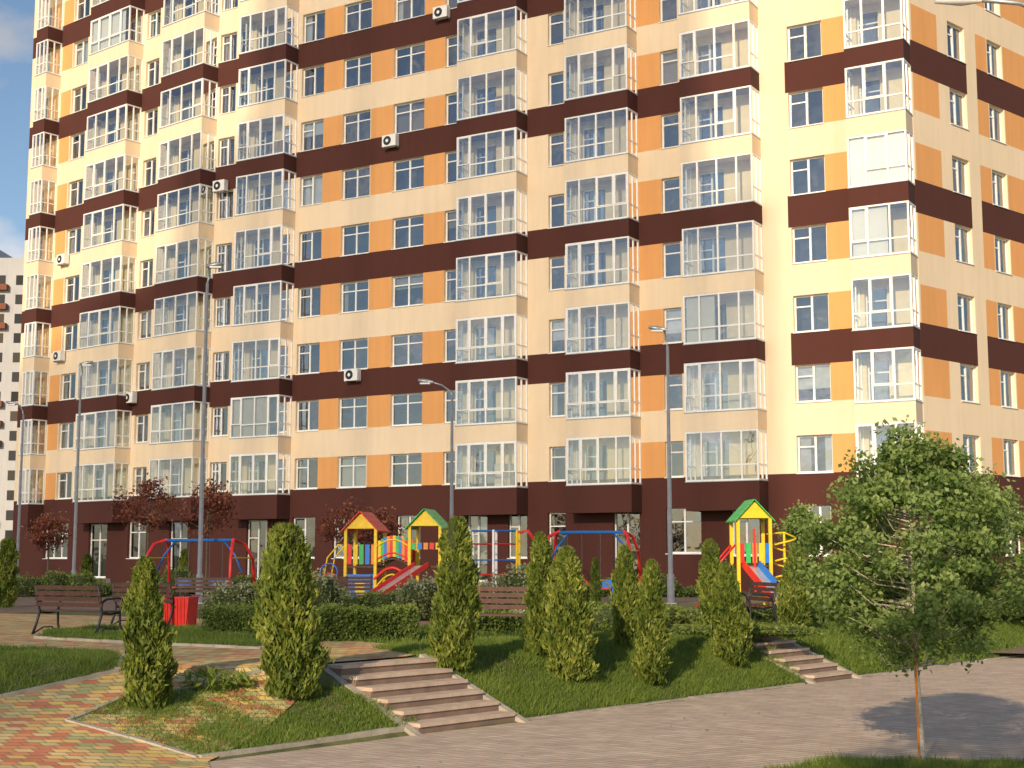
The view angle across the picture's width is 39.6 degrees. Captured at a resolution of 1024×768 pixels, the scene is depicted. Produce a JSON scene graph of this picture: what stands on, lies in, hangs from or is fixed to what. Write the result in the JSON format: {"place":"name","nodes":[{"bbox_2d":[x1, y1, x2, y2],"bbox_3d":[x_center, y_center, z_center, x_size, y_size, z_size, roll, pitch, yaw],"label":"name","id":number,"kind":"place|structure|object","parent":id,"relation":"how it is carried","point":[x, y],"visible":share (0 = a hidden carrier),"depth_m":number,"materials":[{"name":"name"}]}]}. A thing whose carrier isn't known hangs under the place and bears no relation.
{"place":"outdoors","nodes":[
{"label":"outdoors","id":0,"kind":"place"},
{"bbox_2d":[0,250,23,541],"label":"distant apartment tower","id":1,"kind":"structure","parent":0,"point":[11,281],"depth_m":216.81,"materials":[{"name":"grey paint"}]},
{"bbox_2d":[0,275,22,537],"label":"windows","id":2,"kind":"structure","parent":1,"relation":"in","point":[19,278],"depth_m":216.67,"materials":[{"name":"glass"}]},
{"bbox_2d":[0,0,34,257],"label":"sky","id":3,"kind":"structure","parent":0,"point":[17,17],"materials":[{"name":"blue"}]},
{"bbox_2d":[0,641,120,693],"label":"grass","id":4,"kind":"structure","parent":0,"point":[20,655],"depth_m":17.93,"materials":[{"name":"green plant"}]},
{"bbox_2d":[0,613,413,767],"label":"tiled path","id":5,"kind":"structure","parent":0,"point":[37,730],"depth_m":16.38,"materials":[{"name":"tile"}]},
{"bbox_2d":[31,583,122,633],"bbox_3d":[-7.768,4.034,25.429,1.580,0.934,0.695,-4,-8,28],"label":"park bench","id":6,"kind":"object","parent":5,"relation":"on","point":[40,599],"visible":0.87,"depth_m":25.25,"materials":[{"name":"brown wood"}]},
{"bbox_2d":[110,581,191,625],"bbox_3d":[-7.130,4.357,28.049,1.580,0.934,0.695,-4,-8,30],"label":"park bench","id":7,"kind":"object","parent":5,"relation":"on","point":[169,590],"visible":0.48,"depth_m":27.99,"materials":[{"name":"brown wood"}]},
{"bbox_2d":[163,595,198,625],"bbox_3d":[-6.461,4.434,27.742,0.540,0.630,0.500,-1,-7,11],"label":"litter bin","id":8,"kind":"object","parent":5,"relation":"on","point":[185,610],"visible":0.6,"depth_m":27.54,"materials":[{"name":"red metal"}]},
{"bbox_2d":[321,576,347,594],"bbox_3d":[-4.968,5.388,36.406,1.480,0.934,0.695,1,-7,-11],"label":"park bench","id":9,"kind":"object","parent":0,"point":[342,581],"visible":0.13,"depth_m":36.30,"materials":[{"name":"brown wood"}]},
{"bbox_2d":[321,508,447,597],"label":"playground climbing tower","id":10,"kind":"structure","parent":0,"point":[386,549],"depth_m":43.24,"materials":[{"name":"plastic"}]},
{"bbox_2d":[6,583,1023,761],"bbox_3d":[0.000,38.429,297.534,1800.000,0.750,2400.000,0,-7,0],"label":"ground","id":11,"kind":"structure","parent":0,"point":[324,676],"depth_m":19.79,"materials":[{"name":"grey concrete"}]},
{"bbox_2d":[0,536,19,607],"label":"thuja","id":12,"kind":"object","parent":11,"relation":"on","point":[9,558],"visible":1,"depth_m":39.91,"materials":[{"name":"green plant"}]},
{"bbox_2d":[6,401,23,575],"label":"street lamp","id":13,"kind":"object","parent":11,"relation":"on","point":[20,487],"visible":0.72,"depth_m":65.90,"materials":[{"name":"metal"}]},
{"bbox_2d":[21,509,77,574],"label":"plum tree","id":14,"kind":"object","parent":11,"relation":"on","point":[54,527],"visible":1,"depth_m":59.51,"materials":[{"name":"red plant"}]},
{"bbox_2d":[0,648,121,698],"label":"kerb","id":15,"kind":"structure","parent":11,"relation":"on","point":[60,683],"depth_m":17.19,"materials":[{"name":"concrete"}]},
{"bbox_2d":[38,578,105,590],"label":"clipped hedge","id":16,"kind":"object","parent":11,"relation":"on","point":[102,579],"visible":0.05,"depth_m":61.37,"materials":[{"name":"green plant"}]},
{"bbox_2d":[71,361,93,574],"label":"street lamp","id":17,"kind":"object","parent":11,"relation":"on","point":[82,364],"visible":0.81,"depth_m":57.93,"materials":[{"name":"metal"}]},
{"bbox_2d":[80,553,94,581],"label":"thuja","id":18,"kind":"object","parent":11,"relation":"on","point":[87,561],"visible":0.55,"depth_m":61.05,"materials":[{"name":"green plant"}]},
{"bbox_2d":[15,565,217,596],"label":"shrub","id":19,"kind":"object","parent":11,"relation":"on","point":[25,587],"visible":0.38,"depth_m":51.30,"materials":[{"name":"green plant"}]},
{"bbox_2d":[108,473,186,551],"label":"plum tree","id":20,"kind":"object","parent":11,"relation":"on","point":[130,511],"visible":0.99,"depth_m":55.69,"materials":[{"name":"red plant"}]},
{"bbox_2d":[117,554,178,709],"bbox_3d":[-4.260,2.939,16.643,0.694,1.888,0.693,0,-7,0],"label":"thuja","id":21,"kind":"object","parent":11,"relation":"on","point":[148,664],"visible":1,"depth_m":16.51,"materials":[{"name":"green plant"}]},
{"bbox_2d":[33,628,263,648],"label":"kerb","id":22,"kind":"structure","parent":11,"relation":"on","point":[173,644],"depth_m":22.08,"materials":[{"name":"concrete"}]},
{"bbox_2d":[177,548,190,570],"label":"thuja","id":23,"kind":"object","parent":11,"relation":"on","point":[183,559],"visible":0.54,"depth_m":61.04,"materials":[{"name":"green plant"}]},
{"bbox_2d":[175,576,235,595],"bbox_3d":[-7.782,5.388,36.406,1.580,0.934,0.695,-1,-7,12],"label":"park bench","id":24,"kind":"object","parent":11,"relation":"on","point":[195,585],"visible":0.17,"depth_m":36.22,"materials":[{"name":"brown wood"}]},
{"bbox_2d":[173,472,241,577],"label":"plum tree","id":25,"kind":"object","parent":11,"relation":"on","point":[218,501],"visible":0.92,"depth_m":53.66,"materials":[{"name":"red plant"}]},
{"bbox_2d":[177,663,255,693],"bbox_3d":[-3.605,3.606,17.329,0.947,0.438,0.551,0,-7,0],"label":"weed clump","id":26,"kind":"object","parent":11,"relation":"on","point":[240,676],"visible":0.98,"depth_m":17.29,"materials":[{"name":"green plant"}]},
{"bbox_2d":[65,669,411,757],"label":"kerb","id":27,"kind":"structure","parent":11,"relation":"on","point":[368,733],"depth_m":15.77,"materials":[{"name":"concrete"}]},
{"bbox_2d":[70,671,416,754],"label":"grass","id":28,"kind":"structure","parent":11,"relation":"on","point":[280,733],"depth_m":16.45,"materials":[{"name":"green plant"}]},
{"bbox_2d":[233,572,256,584],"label":"shrub","id":29,"kind":"object","parent":11,"relation":"on","point":[239,578],"visible":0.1,"depth_m":52.46,"materials":[{"name":"green plant"}]},
{"bbox_2d":[198,567,355,612],"bbox_3d":[-5.430,4.848,32.811,3.576,1.228,1.714,0,-7,0],"label":"spirea bush","id":30,"kind":"object","parent":11,"relation":"on","point":[330,591],"visible":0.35,"depth_m":32.51,"materials":[{"name":"green plant"}]},
{"bbox_2d":[248,521,334,699],"bbox_3d":[-2.721,2.806,17.447,0.895,2.250,0.955,7,-10,-43],"label":"thuja","id":31,"kind":"object","parent":11,"relation":"on","point":[293,656],"visible":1,"depth_m":17.26,"materials":[{"name":"green plant"}]},
{"bbox_2d":[329,575,372,593],"bbox_3d":[-4.640,5.674,38.725,1.680,0.934,0.695,1,-7,-6],"label":"park bench","id":32,"kind":"object","parent":11,"relation":"on","point":[370,581],"visible":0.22,"depth_m":38.55,"materials":[{"name":"wood"}]},
{"bbox_2d":[315,496,394,573],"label":"plum tree","id":33,"kind":"object","parent":11,"relation":"on","point":[362,534],"visible":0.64,"depth_m":53.38,"materials":[{"name":"red plant"}]},
{"bbox_2d":[313,602,418,641],"bbox_3d":[-2.476,3.996,23.841,1.753,0.704,1.089,2,-7,-15],"label":"clipped hedge","id":34,"kind":"object","parent":11,"relation":"on","point":[349,623],"visible":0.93,"depth_m":23.47,"materials":[{"name":"green plant"}]},
{"bbox_2d":[340,589,401,613],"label":"shrub","id":35,"kind":"object","parent":11,"relation":"on","point":[372,600],"visible":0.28,"depth_m":35.38,"materials":[{"name":"green plant"}]},
{"bbox_2d":[339,506,413,573],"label":"plum tree","id":36,"kind":"object","parent":11,"relation":"on","point":[388,526],"visible":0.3,"depth_m":55.59,"materials":[{"name":"red plant"}]},
{"bbox_2d":[323,654,529,735],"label":"concrete stairs","id":37,"kind":"structure","parent":11,"relation":"on","point":[426,693],"depth_m":18.19,"materials":[{"name":"beige concrete"}]},
{"bbox_2d":[425,516,483,670],"bbox_3d":[-0.786,2.925,19.665,0.822,2.234,0.834,0,-7,0],"label":"thuja","id":38,"kind":"object","parent":11,"relation":"on","point":[456,602],"visible":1,"depth_m":19.53,"materials":[{"name":"green plant"}]},
{"bbox_2d":[391,563,527,620],"bbox_3d":[-0.717,4.651,31.668,3.889,1.338,1.715,2,-7,-13],"label":"spirea bush","id":39,"kind":"object","parent":11,"relation":"on","point":[420,594],"visible":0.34,"depth_m":31.40,"materials":[{"name":"green plant"}]},
{"bbox_2d":[473,609,523,633],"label":"clipped hedge","id":40,"kind":"object","parent":11,"relation":"on","point":[496,623],"visible":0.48,"depth_m":26.12,"materials":[{"name":"green plant"}]},
{"bbox_2d":[477,587,526,616],"bbox_3d":[-0.254,3.829,23.765,1.430,0.934,0.695,-3,-7,20],"label":"park bench","id":41,"kind":"object","parent":11,"relation":"on","point":[518,607],"visible":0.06,"depth_m":23.98,"materials":[{"name":"brown wood"}]},
{"bbox_2d":[494,609,525,623],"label":"shrub","id":42,"kind":"object","parent":11,"relation":"on","point":[521,612],"visible":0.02,"depth_m":27.85,"materials":[{"name":"green plant"}]},
{"bbox_2d":[12,0,1023,592],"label":"walls","id":43,"kind":"structure","parent":11,"relation":"on","point":[946,278],"depth_m":67.17,"materials":[{"name":"beige paint"}]},
{"bbox_2d":[52,4,449,403],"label":"air conditioners","id":44,"kind":"object","parent":43,"relation":"attached to","point":[442,12],"visible":1,"depth_m":72.61,"materials":[{"name":"white plastic"}]},
{"bbox_2d":[16,0,922,586],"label":"balcony parapets","id":45,"kind":"object","parent":43,"relation":"attached to","point":[700,496],"visible":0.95,"depth_m":67.60,"materials":[{"name":"beige paint"}]},
{"bbox_2d":[17,0,1020,581],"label":"window frames","id":46,"kind":"structure","parent":43,"relation":"attached to","point":[249,92],"depth_m":69.47,"materials":[{"name":"white plastic"}]},
{"bbox_2d":[131,0,921,493],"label":"balcony glass","id":47,"kind":"object","parent":46,"relation":"in","point":[291,138],"visible":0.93,"depth_m":67.84,"materials":[{"name":"clear glass"}]},
{"bbox_2d":[31,0,1017,579],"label":"interiors","id":48,"kind":"object","parent":43,"relation":"in","point":[877,216],"visible":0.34,"depth_m":69.26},
{"bbox_2d":[519,530,553,655],"bbox_3d":[0.455,3.171,21.290,0.705,1.960,0.719,0,-7,0],"label":"thuja","id":49,"kind":"object","parent":11,"relation":"on","point":[535,598],"visible":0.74,"depth_m":21.17,"materials":[{"name":"green plant"}]},
{"bbox_2d":[539,545,598,681],"bbox_3d":[0.823,3.371,20.726,0.898,2.062,0.853,0,-7,0],"label":"thuja","id":50,"kind":"object","parent":11,"relation":"on","point":[567,643],"visible":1,"depth_m":20.57,"materials":[{"name":"green plant"}]},
{"bbox_2d":[343,621,824,643],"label":"grass","id":51,"kind":"structure","parent":11,"relation":"on","point":[423,633],"depth_m":24.19,"materials":[{"name":"green plant"}]},
{"bbox_2d":[589,599,609,608],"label":"clipped hedge","id":52,"kind":"object","parent":11,"relation":"on","point":[594,605],"visible":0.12,"depth_m":29.10,"materials":[{"name":"green plant"}]},
{"bbox_2d":[591,610,613,631],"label":"juniper","id":53,"kind":"object","parent":11,"relation":"on","point":[602,621],"visible":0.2,"depth_m":25.25,"materials":[{"name":"green plant"}]},
{"bbox_2d":[584,579,642,599],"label":"climbing arches","id":54,"kind":"structure","parent":11,"relation":"on","point":[607,585],"depth_m":41.65,"materials":[{"name":"red paint"}]},
{"bbox_2d":[608,543,638,646],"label":"thuja","id":55,"kind":"object","parent":11,"relation":"on","point":[624,597],"visible":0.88,"depth_m":22.93,"materials":[{"name":"green plant"}]},
{"bbox_2d":[585,604,677,622],"bbox_3d":[2.014,4.541,27.654,2.565,0.570,2.076,0,-7,0],"label":"shrub","id":56,"kind":"object","parent":11,"relation":"on","point":[609,610],"visible":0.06,"depth_m":27.31,"materials":[{"name":"green plant"}]},
{"bbox_2d":[585,573,698,596],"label":"shrub","id":57,"kind":"object","parent":11,"relation":"on","point":[680,591],"visible":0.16,"depth_m":50.90,"materials":[{"name":"green plant"}]},
{"bbox_2d":[631,558,672,684],"bbox_3d":[2.137,3.652,21.649,0.630,2.003,0.632,3,-8,-22],"label":"thuja","id":58,"kind":"object","parent":11,"relation":"on","point":[652,639],"visible":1,"depth_m":21.53,"materials":[{"name":"green plant"}]},
{"bbox_2d":[649,326,676,603],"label":"street lamp","id":59,"kind":"object","parent":11,"relation":"on","point":[670,588],"visible":0.98,"depth_m":43.90,"materials":[{"name":"metal"}]},
{"bbox_2d":[526,683,804,719],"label":"kerb","id":60,"kind":"structure","parent":11,"relation":"on","point":[636,705],"depth_m":20.65,"materials":[{"name":"concrete"}]},
{"bbox_2d":[695,538,721,626],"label":"thuja","id":61,"kind":"object","parent":11,"relation":"on","point":[709,562],"visible":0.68,"depth_m":27.10,"materials":[{"name":"green plant"}]},
{"bbox_2d":[707,561,754,666],"bbox_3d":[3.666,3.869,23.767,0.779,1.833,0.870,0,-7,0],"label":"thuja","id":62,"kind":"object","parent":11,"relation":"on","point":[729,640],"visible":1,"depth_m":23.66,"materials":[{"name":"green plant"}]},
{"bbox_2d":[664,604,830,623],"bbox_3d":[4.575,4.854,29.845,4.453,0.491,1.953,-1,-7,10],"label":"shrub","id":63,"kind":"object","parent":11,"relation":"on","point":[692,616],"visible":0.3,"depth_m":29.53,"materials":[{"name":"green plant"}]},
{"bbox_2d":[774,544,812,626],"bbox_3d":[5.340,3.939,27.010,0.724,1.821,0.742,0,-7,0],"label":"thuja","id":64,"kind":"object","parent":11,"relation":"on","point":[791,609],"visible":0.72,"depth_m":26.84,"materials":[{"name":"green plant"}]},
{"bbox_2d":[772,499,826,556],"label":"young tree","id":65,"kind":"object","parent":11,"relation":"on","point":[802,515],"visible":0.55,"depth_m":49.48,"materials":[{"name":"green plant"}]},
{"bbox_2d":[748,636,862,683],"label":"concrete stairs","id":66,"kind":"structure","parent":11,"relation":"on","point":[811,666],"depth_m":25.09,"materials":[{"name":"beige concrete"}]},
{"bbox_2d":[835,543,870,622],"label":"thuja","id":67,"kind":"object","parent":11,"relation":"on","point":[858,559],"visible":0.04,"depth_m":28.83,"materials":[{"name":"green plant"}]},
{"bbox_2d":[688,614,1023,674],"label":"grass","id":68,"kind":"structure","parent":11,"relation":"on","point":[822,645],"depth_m":27.65,"materials":[{"name":"green plant"}]},
{"bbox_2d":[808,582,1023,622],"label":"shrub","id":69,"kind":"object","parent":11,"relation":"on","point":[1017,615],"visible":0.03,"depth_m":33.29,"materials":[{"name":"green plant"}]},
{"bbox_2d":[859,654,1023,676],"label":"kerb","id":70,"kind":"structure","parent":11,"relation":"on","point":[934,666],"depth_m":28.09,"materials":[{"name":"concrete"}]},
{"bbox_2d":[954,479,1023,551],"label":"young tree","id":71,"kind":"object","parent":11,"relation":"on","point":[1020,520],"visible":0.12,"depth_m":48.97,"materials":[{"name":"green plant"}]},
{"bbox_2d":[419,621,693,624],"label":"path","id":72,"kind":"structure","parent":0,"point":[422,622],"depth_m":30.33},
{"bbox_2d":[740,580,778,624],"bbox_3d":[4.832,4.443,28.741,0.695,0.934,1.580,1,-7,-10],"label":"park bench","id":73,"kind":"object","parent":72,"relation":"on","point":[772,596],"visible":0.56,"depth_m":28.34,"materials":[{"name":"brown wood"}]},
{"bbox_2d":[367,622,806,717],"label":"grass","id":74,"kind":"structure","parent":0,"point":[757,669],"depth_m":21.18,"materials":[{"name":"green plant"}]},
{"bbox_2d":[665,622,826,638],"bbox_3d":[3.839,4.364,25.229,3.394,0.340,1.741,0,-7,0],"label":"hedge","id":75,"kind":"object","parent":74,"relation":"on","point":[782,631],"visible":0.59,"depth_m":24.96,"materials":[{"name":"green plant"}]},
{"bbox_2d":[209,656,1023,767],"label":"pavement","id":76,"kind":"structure","parent":0,"point":[845,715],"depth_m":17.18,"materials":[{"name":"brick"}]},
{"bbox_2d":[0,596,1023,653],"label":"playground surface","id":77,"kind":"object","parent":76,"relation":"on","point":[24,604],"depth_m":41.58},
{"bbox_2d":[145,538,255,593],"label":"swing set","id":78,"kind":"object","parent":77,"relation":"on","point":[231,548],"visible":0.72,"depth_m":44.74,"materials":[{"name":"blue paint"}]},
{"bbox_2d":[195,262,223,603],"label":"street lamp","id":79,"kind":"object","parent":77,"relation":"on","point":[213,265],"visible":0.88,"depth_m":44.06,"materials":[{"name":"metal"}]},
{"bbox_2d":[418,379,452,518],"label":"street lamp","id":80,"kind":"object","parent":77,"relation":"on","point":[425,382],"visible":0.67,"depth_m":50.08,"materials":[{"name":"metal"}]},
{"bbox_2d":[469,529,533,586],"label":"climbing frame","id":81,"kind":"object","parent":77,"relation":"on","point":[494,544],"visible":0.52,"depth_m":44.26,"materials":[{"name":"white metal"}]},
{"bbox_2d":[547,530,641,593],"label":"swing set","id":82,"kind":"object","parent":77,"relation":"on","point":[614,533],"visible":0.52,"depth_m":42.75,"materials":[{"name":"blue paint"}]},
{"bbox_2d":[588,557,603,603],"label":"thuja","id":83,"kind":"object","parent":77,"relation":"on","point":[595,586],"visible":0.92,"depth_m":40.65,"materials":[{"name":"green plant"}]},
{"bbox_2d":[933,0,1023,7],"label":"street lamp","id":84,"kind":"object","parent":76,"relation":"on","point":[970,2],"visible":1,"depth_m":18.21,"materials":[{"name":"metal"}]},
{"bbox_2d":[696,499,795,607],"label":"playground slide tower","id":85,"kind":"structure","parent":0,"point":[753,509],"depth_m":39.28,"materials":[{"name":"yellow paint"}]},
{"bbox_2d":[758,746,1023,767],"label":"grass","id":86,"kind":"structure","parent":0,"point":[832,761],"depth_m":14.18,"materials":[{"name":"green plant"}]},
{"label":"lawn","id":87,"kind":"structure","parent":0,"visible":0},
{"bbox_2d":[36,622,264,646],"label":"grass","id":88,"kind":"structure","parent":87,"relation":"on","point":[193,634],"depth_m":24.07,"materials":[{"name":"green plant"}]},
{"bbox_2d":[199,599,263,634],"bbox_3d":[-4.646,4.169,25.157,1.095,0.682,2.099,6,-9,-40],"label":"clipped hedge","id":89,"kind":"object","parent":87,"relation":"on","point":[232,617],"visible":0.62,"depth_m":25.05,"materials":[{"name":"green plant"}]},
{"label":"lawn","id":90,"kind":"structure","parent":0,"visible":0},
{"bbox_2d":[777,415,1023,760],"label":"linden tree","id":91,"kind":"object","parent":90,"relation":"on","point":[914,477],"visible":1,"depth_m":14.39,"materials":[{"name":"green plant"}]},
{"bbox_2d":[914,643,919,762],"bbox_3d":[4.116,3.268,14.447,0.025,1.250,0.017,0,-7,0],"label":"trunk","id":92,"kind":"object","parent":90,"relation":"on","point":[917,705],"visible":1,"depth_m":14.44,"materials":[{"name":"brown wood"}]}
]}

